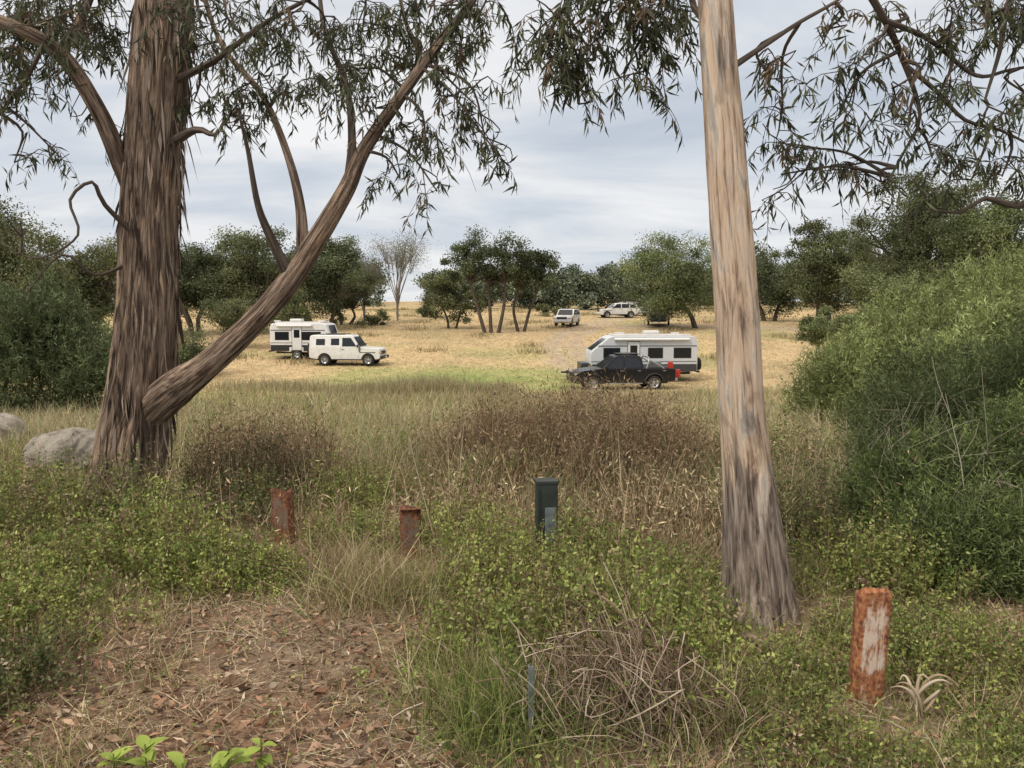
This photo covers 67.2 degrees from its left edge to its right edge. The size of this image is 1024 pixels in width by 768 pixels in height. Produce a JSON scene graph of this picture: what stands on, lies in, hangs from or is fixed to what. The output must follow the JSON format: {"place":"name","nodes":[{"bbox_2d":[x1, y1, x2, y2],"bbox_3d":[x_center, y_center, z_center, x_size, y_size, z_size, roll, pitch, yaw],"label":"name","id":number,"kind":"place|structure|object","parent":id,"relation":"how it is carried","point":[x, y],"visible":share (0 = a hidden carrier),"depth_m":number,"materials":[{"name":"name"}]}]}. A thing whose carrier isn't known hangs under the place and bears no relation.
{"place":"outdoors","nodes":[
{"label":"outdoors","id":0,"kind":"place"},
{"bbox_2d":[0,300,1023,767],"bbox_3d":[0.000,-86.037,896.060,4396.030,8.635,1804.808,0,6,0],"label":"ground","id":1,"kind":"structure","parent":0,"point":[584,332],"depth_m":4.00,"materials":[{"name":"soil"}]},
{"bbox_2d":[0,413,24,443],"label":"boulder","id":2,"kind":"object","parent":1,"relation":"on","point":[6,419],"visible":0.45,"depth_m":9.97,"materials":[{"name":"stone"}]},
{"bbox_2d":[0,652,58,753],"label":"shrub","id":3,"kind":"object","parent":1,"relation":"on","point":[3,705],"visible":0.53,"depth_m":3.12,"materials":[{"name":"green plant"}]},
{"bbox_2d":[0,497,68,564],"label":"shrub","id":4,"kind":"object","parent":1,"relation":"on","point":[25,534],"visible":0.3,"depth_m":4.80,"materials":[{"name":"green plant"}]},
{"bbox_2d":[0,433,91,509],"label":"shrub","id":5,"kind":"object","parent":1,"relation":"on","point":[26,469],"visible":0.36,"depth_m":6.91,"materials":[{"name":"green plant"}]},
{"bbox_2d":[0,195,100,341],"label":"scrub tree","id":6,"kind":"object","parent":1,"relation":"on","point":[8,257],"visible":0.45,"depth_m":58.15,"materials":[{"name":"green plant"}]},
{"bbox_2d":[0,261,111,419],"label":"conifer bush","id":7,"kind":"object","parent":1,"relation":"on","point":[32,325],"visible":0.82,"depth_m":21.11,"materials":[{"name":"green plant"}]},
{"bbox_2d":[22,427,95,472],"bbox_3d":[-4.832,0.771,8.402,0.759,0.594,0.713,-8,-1,9],"label":"boulder","id":8,"kind":"object","parent":1,"relation":"on","point":[83,439],"visible":0.48,"depth_m":8.19,"materials":[{"name":"stone"}]},
{"bbox_2d":[0,609,138,723],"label":"shrub","id":9,"kind":"object","parent":1,"relation":"on","point":[7,665],"visible":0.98,"depth_m":3.35,"materials":[{"name":"green plant"}]},
{"bbox_2d":[44,231,117,333],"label":"scrub tree","id":10,"kind":"object","parent":1,"relation":"on","point":[103,288],"visible":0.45,"depth_m":63.46,"materials":[{"name":"green plant"}]},
{"bbox_2d":[0,544,171,656],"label":"shrub","id":11,"kind":"object","parent":1,"relation":"on","point":[34,599],"visible":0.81,"depth_m":3.85,"materials":[{"name":"green plant"}]},
{"bbox_2d":[0,508,179,606],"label":"shrub","id":12,"kind":"object","parent":1,"relation":"on","point":[75,550],"visible":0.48,"depth_m":4.38,"materials":[{"name":"green plant"}]},
{"bbox_2d":[0,433,196,562],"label":"shrub","id":13,"kind":"object","parent":1,"relation":"on","point":[11,504],"visible":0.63,"depth_m":5.31,"materials":[{"name":"green plant"}]},
{"bbox_2d":[93,319,112,346],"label":"round bush","id":14,"kind":"object","parent":1,"relation":"on","point":[107,330],"visible":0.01,"depth_m":40.26,"materials":[{"name":"green plant"}]},
{"bbox_2d":[18,433,224,540],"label":"shrub","id":15,"kind":"object","parent":1,"relation":"on","point":[124,488],"visible":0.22,"depth_m":5.56,"materials":[{"name":"green plant"}]},
{"bbox_2d":[17,471,283,586],"bbox_3d":[-2.340,0.876,5.006,1.466,0.680,1.414,5,7,41],"label":"shrub","id":16,"kind":"object","parent":1,"relation":"on","point":[127,526],"visible":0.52,"depth_m":4.90,"materials":[{"name":"green plant"}]},
{"bbox_2d":[64,497,299,607],"bbox_3d":[-1.924,0.977,4.555,1.285,0.583,1.006,-2,6,-23],"label":"shrub","id":17,"kind":"object","parent":1,"relation":"on","point":[205,567],"visible":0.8,"depth_m":4.51,"materials":[{"name":"green plant"}]},
{"bbox_2d":[96,735,276,767],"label":"broad leaf plant","id":18,"kind":"object","parent":1,"relation":"on","point":[220,759],"visible":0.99,"depth_m":2.70,"materials":[{"name":"green plant"}]},
{"bbox_2d":[177,241,244,334],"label":"scrub tree","id":19,"kind":"object","parent":1,"relation":"on","point":[186,287],"visible":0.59,"depth_m":68.57,"materials":[{"name":"green plant"}]},
{"bbox_2d":[177,323,246,378],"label":"round bush","id":20,"kind":"object","parent":1,"relation":"on","point":[192,349],"visible":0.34,"depth_m":45.15,"materials":[{"name":"green plant"}]},
{"bbox_2d":[69,406,356,456],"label":"shrub","id":21,"kind":"object","parent":1,"relation":"on","point":[233,431],"visible":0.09,"depth_m":10.48,"materials":[{"name":"brown plant"}]},
{"bbox_2d":[191,293,257,335],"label":"scrub tree","id":22,"kind":"object","parent":1,"relation":"on","point":[230,315],"visible":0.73,"depth_m":59.49,"materials":[{"name":"green plant"}]},
{"bbox_2d":[184,223,292,333],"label":"scrub tree","id":23,"kind":"object","parent":1,"relation":"on","point":[241,262],"visible":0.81,"depth_m":69.69,"materials":[{"name":"green plant"}]},
{"bbox_2d":[0,0,519,515],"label":"stringybark gum tree","id":24,"kind":"object","parent":1,"relation":"on","point":[152,388],"visible":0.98,"depth_m":5.84,"materials":[{"name":"brown plant"}]},
{"bbox_2d":[169,524,350,607],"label":"shrub","id":25,"kind":"object","parent":1,"relation":"on","point":[273,560],"visible":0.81,"depth_m":4.54,"materials":[{"name":"green plant"}]},
{"bbox_2d":[179,459,357,531],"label":"shrub","id":26,"kind":"object","parent":1,"relation":"on","point":[257,498],"visible":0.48,"depth_m":6.12,"materials":[{"name":"green plant"}]},
{"bbox_2d":[271,487,294,544],"bbox_3d":[-1.651,1.020,5.561,0.143,0.543,0.073,1,6,17],"label":"rusty steel post","id":27,"kind":"object","parent":1,"relation":"on","point":[282,503],"visible":0.66,"depth_m":5.52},
{"bbox_2d":[266,283,323,330],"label":"scrub tree","id":28,"kind":"object","parent":1,"relation":"on","point":[296,300],"visible":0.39,"depth_m":59.71,"materials":[{"name":"green plant"}]},
{"bbox_2d":[269,319,337,358],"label":"caravan","id":29,"kind":"object","parent":1,"relation":"on","point":[292,336],"visible":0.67,"depth_m":53.34,"materials":[{"name":"white paint"}]},
{"bbox_2d":[275,332,287,338],"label":"window","id":30,"kind":"structure","parent":29,"relation":"in","point":[278,335],"depth_m":53.34,"materials":[{"name":"black glass"}]},
{"bbox_2d":[292,327,301,349],"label":"door","id":31,"kind":"structure","parent":29,"relation":"in","point":[296,342],"depth_m":53.32,"materials":[{"name":"white paint"}]},
{"bbox_2d":[301,332,308,339],"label":"window","id":32,"kind":"structure","parent":29,"relation":"in","point":[304,335],"depth_m":53.25,"materials":[{"name":"black glass"}]},
{"bbox_2d":[253,231,378,322],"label":"scrub tree","id":33,"kind":"object","parent":1,"relation":"on","point":[319,282],"visible":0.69,"depth_m":72.61,"materials":[{"name":"green plant"}]},
{"bbox_2d":[264,439,413,515],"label":"shrub","id":34,"kind":"object","parent":1,"relation":"on","point":[339,482],"visible":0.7,"depth_m":6.62,"materials":[{"name":"green plant"}]},
{"bbox_2d":[263,500,427,568],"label":"shrub","id":35,"kind":"object","parent":1,"relation":"on","point":[361,525],"visible":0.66,"depth_m":5.39,"materials":[{"name":"green plant"}]},
{"bbox_2d":[307,333,388,365],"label":"four wheel drive","id":36,"kind":"structure","parent":1,"relation":"on","point":[326,349],"depth_m":50.22,"materials":[{"name":"white paint"}]},
{"bbox_2d":[316,339,324,344],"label":"side window","id":37,"kind":"structure","parent":36,"relation":"in","point":[318,341],"depth_m":50.27,"materials":[{"name":"black glass"}]},
{"bbox_2d":[342,338,355,346],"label":"side window","id":38,"kind":"structure","parent":36,"relation":"in","point":[348,342],"depth_m":50.12,"materials":[{"name":"black glass"}]},
{"bbox_2d":[323,263,373,324],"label":"scrub tree","id":39,"kind":"object","parent":1,"relation":"on","point":[352,303],"visible":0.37,"depth_m":79.11,"materials":[{"name":"green plant"}]},
{"bbox_2d":[350,308,390,325],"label":"round bush","id":40,"kind":"object","parent":1,"relation":"on","point":[374,319],"visible":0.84,"depth_m":78.88,"materials":[{"name":"green plant"}]},
{"bbox_2d":[347,248,395,321],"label":"half bare tree","id":41,"kind":"object","parent":1,"relation":"on","point":[372,270],"visible":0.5,"depth_m":81.36,"materials":[{"name":"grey plant"}]},
{"bbox_2d":[332,419,447,469],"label":"shrub","id":42,"kind":"object","parent":1,"relation":"on","point":[412,422],"visible":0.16,"depth_m":10.14,"materials":[{"name":"brown plant"}]},
{"bbox_2d":[365,225,430,320],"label":"half bare tree","id":43,"kind":"object","parent":1,"relation":"on","point":[399,265],"visible":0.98,"depth_m":84.24,"materials":[{"name":"grey plant"}]},
{"bbox_2d":[400,504,421,559],"bbox_3d":[-0.680,1.055,5.179,0.143,0.527,0.074,-1,7,-9],"label":"rusty steel post","id":44,"kind":"object","parent":1,"relation":"on","point":[409,515],"visible":0.51,"depth_m":5.13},
{"bbox_2d":[414,296,437,316],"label":"round bush","id":45,"kind":"object","parent":1,"relation":"on","point":[423,311],"visible":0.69,"depth_m":91.87,"materials":[{"name":"green plant"}]},
{"bbox_2d":[341,581,558,706],"bbox_3d":[-0.088,1.135,3.613,0.959,0.488,1.095,3,6,26],"label":"shrub","id":46,"kind":"object","parent":1,"relation":"on","point":[464,616],"visible":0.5,"depth_m":3.58,"materials":[{"name":"green plant"}]},
{"bbox_2d":[8,307,893,406],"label":"paddock grass","id":47,"kind":"structure","parent":1,"relation":"on","point":[397,387],"depth_m":40.08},
{"bbox_2d":[415,256,486,328],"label":"spreading tree","id":48,"kind":"object","parent":1,"relation":"on","point":[447,297],"visible":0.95,"depth_m":74.92,"materials":[{"name":"green plant"}]},
{"bbox_2d":[378,474,523,553],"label":"shrub","id":49,"kind":"object","parent":1,"relation":"on","point":[433,514],"visible":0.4,"depth_m":5.59,"materials":[{"name":"green plant"}]},
{"bbox_2d":[0,382,933,538],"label":"tall meadow grass","id":50,"kind":"structure","parent":1,"relation":"on","point":[383,415],"depth_m":13.35,"materials":[{"name":"plant"}]},
{"bbox_2d":[440,224,535,332],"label":"spreading tree","id":51,"kind":"object","parent":1,"relation":"on","point":[469,260],"visible":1,"depth_m":70.45,"materials":[{"name":"green plant"}]},
{"bbox_2d":[6,237,971,309],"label":"distant trees","id":52,"kind":"object","parent":1,"relation":"on","point":[587,290],"visible":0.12,"depth_m":117.32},
{"bbox_2d":[404,495,573,584],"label":"shrub","id":53,"kind":"object","parent":1,"relation":"on","point":[490,531],"visible":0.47,"depth_m":4.83,"materials":[{"name":"green plant"}]},
{"bbox_2d":[440,441,568,482],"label":"shrub","id":54,"kind":"object","parent":1,"relation":"on","point":[478,462],"visible":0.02,"depth_m":7.67,"materials":[{"name":"brown plant"}]},
{"bbox_2d":[0,477,1020,767],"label":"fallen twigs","id":55,"kind":"object","parent":1,"relation":"on","point":[398,670],"depth_m":3.37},
{"bbox_2d":[0,480,1023,767],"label":"grass tussocks","id":56,"kind":"object","parent":1,"relation":"on","point":[468,690],"depth_m":3.23,"materials":[{"name":"plant"}]},
{"bbox_2d":[0,486,1023,767],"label":"leaf litter","id":57,"kind":"object","parent":1,"relation":"on","point":[286,726],"visible":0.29,"depth_m":3.20,"materials":[{"name":"plant"}]},
{"bbox_2d":[0,474,1023,767],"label":"dead grass thatch","id":58,"kind":"object","parent":1,"relation":"on","point":[348,688],"visible":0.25,"depth_m":3.24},
{"bbox_2d":[0,440,1023,767],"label":"ground cover weeds","id":59,"kind":"object","parent":1,"relation":"on","point":[744,754],"visible":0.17,"depth_m":2.96,"materials":[{"name":"green plant"}]},
{"bbox_2d":[2,356,1022,565],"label":"dry brush","id":60,"kind":"object","parent":1,"relation":"on","point":[640,429],"visible":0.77,"depth_m":6.97,"materials":[{"name":"plant"}]},
{"bbox_2d":[497,235,563,331],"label":"spreading tree","id":61,"kind":"object","parent":1,"relation":"on","point":[533,270],"visible":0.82,"depth_m":71.47,"materials":[{"name":"green plant"}]},
{"bbox_2d":[528,664,533,749],"bbox_3d":[0.071,1.217,2.862,0.018,0.360,0.021,-1,6,-11],"label":"metal stake","id":62,"kind":"object","parent":1,"relation":"on","point":[531,682],"visible":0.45,"depth_m":2.85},
{"bbox_2d":[534,478,558,560],"bbox_3d":[0.210,0.965,4.714,0.137,0.772,0.104,-1,6,-6],"label":"green marker post","id":63,"kind":"object","parent":1,"relation":"on","point":[546,496],"visible":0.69,"depth_m":4.65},
{"bbox_2d":[535,303,562,316],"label":"round bush","id":64,"kind":"object","parent":1,"relation":"on","point":[545,309],"visible":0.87,"depth_m":93.90,"materials":[{"name":"green plant"}]},
{"bbox_2d":[434,510,666,646],"bbox_3d":[0.162,0.997,4.305,1.189,0.612,1.311,-4,7,-32],"label":"shrub","id":65,"kind":"object","parent":1,"relation":"on","point":[476,565],"visible":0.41,"depth_m":4.25,"materials":[{"name":"green plant"}]},
{"bbox_2d":[553,308,580,326],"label":"car","id":66,"kind":"object","parent":1,"relation":"on","point":[563,316],"visible":0.98,"depth_m":77.67,"materials":[{"name":"white paint"}]},
{"bbox_2d":[419,524,726,701],"bbox_3d":[0.214,0.992,3.530,1.219,0.780,1.279,5,8,42],"label":"shrub","id":67,"kind":"object","parent":1,"relation":"on","point":[576,590],"visible":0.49,"depth_m":3.48,"materials":[{"name":"green plant"}]},
{"bbox_2d":[476,496,699,591],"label":"shrub","id":68,"kind":"object","parent":1,"relation":"on","point":[599,528],"visible":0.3,"depth_m":4.67,"materials":[{"name":"green plant"}]},
{"bbox_2d":[384,562,838,767],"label":"dead stick pile","id":69,"kind":"object","parent":1,"relation":"on","point":[640,662],"visible":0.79,"depth_m":2.94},
{"bbox_2d":[595,302,638,317],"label":"car","id":70,"kind":"object","parent":1,"relation":"on","point":[620,308],"visible":0.97,"depth_m":91.77,"materials":[{"name":"white paint"}]},
{"bbox_2d":[567,352,679,389],"bbox_3d":[5.807,-0.672,40.143,5.830,1.875,2.200,-1,6,-6],"label":"pickup truck","id":71,"kind":"object","parent":1,"relation":"on","point":[613,364],"visible":0.81,"depth_m":39.33,"materials":[{"name":"black paint"}]},
{"bbox_2d":[561,330,701,375],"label":"caravan","id":72,"kind":"object","parent":1,"relation":"on","point":[679,350],"visible":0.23,"depth_m":42.93,"materials":[{"name":"silver metal"}]},
{"bbox_2d":[588,338,604,348],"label":"front window","id":73,"kind":"structure","parent":72,"relation":"in","point":[600,340],"depth_m":43.86,"materials":[{"name":"black glass"}]},
{"bbox_2d":[604,349,619,357],"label":"window","id":74,"kind":"structure","parent":72,"relation":"in","point":[607,352],"depth_m":42.78,"materials":[{"name":"black glass"}]},
{"bbox_2d":[628,342,639,355],"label":"door","id":75,"kind":"structure","parent":72,"relation":"in","point":[629,343],"depth_m":42.80,"materials":[{"name":"white paint"}]},
{"bbox_2d":[649,349,661,356],"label":"window","id":76,"kind":"structure","parent":72,"relation":"in","point":[652,352],"depth_m":42.91,"materials":[{"name":"black glass"}]},
{"bbox_2d":[674,348,690,356],"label":"window","id":77,"kind":"structure","parent":72,"relation":"in","point":[681,352],"depth_m":42.98,"materials":[{"name":"black glass"}]},
{"bbox_2d":[520,522,758,664],"bbox_3d":[0.641,1.023,3.957,1.241,0.617,1.193,0,6,0],"label":"shrub","id":78,"kind":"object","parent":1,"relation":"on","point":[629,578],"visible":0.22,"depth_m":3.87,"materials":[{"name":"green plant"}]},
{"bbox_2d":[558,445,721,532],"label":"shrub","id":79,"kind":"object","parent":1,"relation":"on","point":[655,472],"visible":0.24,"depth_m":6.26,"materials":[{"name":"green plant"}]},
{"bbox_2d":[514,557,788,743],"bbox_3d":[0.579,1.050,3.301,1.136,0.648,1.046,2,6,22],"label":"shrub","id":80,"kind":"object","parent":1,"relation":"on","point":[679,626],"visible":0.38,"depth_m":3.29,"materials":[{"name":"green plant"}]},
{"bbox_2d":[647,300,669,324],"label":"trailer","id":81,"kind":"object","parent":1,"relation":"on","point":[655,318],"visible":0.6,"depth_m":77.24,"materials":[{"name":"black metal"}]},
{"bbox_2d":[609,229,713,327],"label":"round tree","id":82,"kind":"object","parent":1,"relation":"on","point":[675,286],"visible":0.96,"depth_m":74.11,"materials":[{"name":"green plant"}]},
{"bbox_2d":[618,534,722,602],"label":"shrub","id":83,"kind":"object","parent":1,"relation":"on","point":[698,565],"visible":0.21,"depth_m":4.56,"materials":[{"name":"green plant"}]},
{"bbox_2d":[652,429,849,501],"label":"shrub","id":84,"kind":"object","parent":1,"relation":"on","point":[801,462],"visible":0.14,"depth_m":7.31,"materials":[{"name":"green plant"}]},
{"bbox_2d":[721,629,780,653],"bbox_3d":[1.168,1.244,3.731,0.041,0.058,0.388,-3,7,-31],"label":"fallen stick","id":85,"kind":"object","parent":1,"relation":"on","point":[753,637],"visible":0.33,"depth_m":3.73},
{"bbox_2d":[662,622,856,749],"bbox_3d":[1.067,1.221,3.286,0.756,0.309,0.841,4,7,34],"label":"shrub","id":86,"kind":"object","parent":1,"relation":"on","point":[808,671],"visible":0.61,"depth_m":3.26,"materials":[{"name":"green plant"}]},
{"bbox_2d":[499,0,1023,633],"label":"smooth bark gum tree","id":87,"kind":"object","parent":1,"relation":"on","point":[755,556],"visible":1,"depth_m":4.39,"materials":[{"name":"beige plant"}]},
{"bbox_2d":[692,402,852,468],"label":"shrub","id":88,"kind":"object","parent":1,"relation":"on","point":[793,430],"visible":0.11,"depth_m":9.43,"materials":[{"name":"green plant"}]},
{"bbox_2d":[682,465,877,578],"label":"shrub","id":89,"kind":"object","parent":1,"relation":"on","point":[800,507],"visible":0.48,"depth_m":5.38,"materials":[{"name":"green plant"}]},
{"bbox_2d":[754,239,812,320],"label":"gum tree","id":90,"kind":"object","parent":1,"relation":"on","point":[777,294],"visible":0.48,"depth_m":87.02,"materials":[{"name":"green plant"}]},
{"bbox_2d":[794,305,849,361],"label":"round bush","id":91,"kind":"object","parent":1,"relation":"on","point":[815,329],"visible":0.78,"depth_m":47.27,"materials":[{"name":"green plant"}]},
{"bbox_2d":[652,677,998,767],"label":"shrub","id":92,"kind":"object","parent":1,"relation":"on","point":[779,722],"visible":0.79,"depth_m":2.82,"materials":[{"name":"green plant"}]},
{"bbox_2d":[776,217,883,320],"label":"gum tree","id":93,"kind":"object","parent":1,"relation":"on","point":[815,260],"visible":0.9,"depth_m":76.20,"materials":[{"name":"green plant"}]},
{"bbox_2d":[824,310,866,345],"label":"round bush","id":94,"kind":"object","parent":1,"relation":"on","point":[836,324],"visible":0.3,"depth_m":39.78,"materials":[{"name":"green plant"}]},
{"bbox_2d":[817,226,914,308],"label":"gum tree","id":95,"kind":"object","parent":1,"relation":"on","point":[845,289],"visible":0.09,"depth_m":88.64,"materials":[{"name":"green plant"}]},
{"bbox_2d":[846,586,892,705],"bbox_3d":[1.463,1.139,3.165,0.128,0.664,0.064,-1,9,-7],"label":"rusty steel post","id":96,"kind":"object","parent":1,"relation":"on","point":[871,620],"visible":0.73,"depth_m":3.12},
{"bbox_2d":[741,585,1023,710],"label":"shrub","id":97,"kind":"object","parent":1,"relation":"on","point":[892,631],"visible":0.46,"depth_m":3.68,"materials":[{"name":"green plant"}]},
{"bbox_2d":[829,254,940,327],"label":"gum tree","id":98,"kind":"object","parent":1,"relation":"on","point":[869,286],"visible":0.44,"depth_m":61.29,"materials":[{"name":"green plant"}]},
{"bbox_2d":[766,232,1023,433],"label":"feathery bush","id":99,"kind":"object","parent":1,"relation":"on","point":[999,300],"visible":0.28,"depth_m":14.96,"materials":[{"name":"green plant"}]},
{"bbox_2d":[783,490,1023,624],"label":"shrub","id":100,"kind":"object","parent":1,"relation":"on","point":[869,558],"visible":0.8,"depth_m":4.37,"materials":[{"name":"green plant"}]},
{"bbox_2d":[808,359,1023,519],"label":"bare twigs","id":101,"kind":"object","parent":1,"relation":"on","point":[903,432],"visible":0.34,"depth_m":5.21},
{"bbox_2d":[819,313,1023,473],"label":"dark bush","id":102,"kind":"object","parent":1,"relation":"on","point":[1001,372],"visible":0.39,"depth_m":6.93,"materials":[{"name":"green plant"}]},
{"bbox_2d":[822,377,1023,607],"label":"dark bush","id":103,"kind":"object","parent":1,"relation":"on","point":[993,528],"visible":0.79,"depth_m":4.93,"materials":[{"name":"green plant"}]},
{"bbox_2d":[891,674,954,715],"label":"curled dry frond","id":104,"kind":"object","parent":1,"relation":"on","point":[913,692],"visible":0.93,"depth_m":3.10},
{"bbox_2d":[822,667,1023,767],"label":"shrub","id":105,"kind":"object","parent":1,"relation":"on","point":[1010,736],"visible":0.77,"depth_m":2.88,"materials":[{"name":"green plant"}]},
{"bbox_2d":[837,166,1010,311],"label":"gum tree","id":106,"kind":"object","parent":1,"relation":"on","point":[904,246],"visible":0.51,"depth_m":66.13,"materials":[{"name":"green plant"}]},
{"bbox_2d":[829,595,1023,733],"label":"shrub","id":107,"kind":"object","parent":1,"relation":"on","point":[977,639],"visible":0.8,"depth_m":3.42,"materials":[{"name":"green plant"}]},
{"bbox_2d":[921,193,1023,289],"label":"gum tree","id":108,"kind":"object","parent":1,"relation":"on","point":[991,227],"visible":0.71,"depth_m":57.97,"materials":[{"name":"green plant"}]},
{"bbox_2d":[0,391,1023,767],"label":"short grass","id":109,"kind":"structure","parent":0,"point":[868,703],"depth_m":3.73,"materials":[{"name":"plant"}]},
{"bbox_2d":[0,0,1023,301],"label":"sky","id":110,"kind":"structure","parent":0,"point":[580,197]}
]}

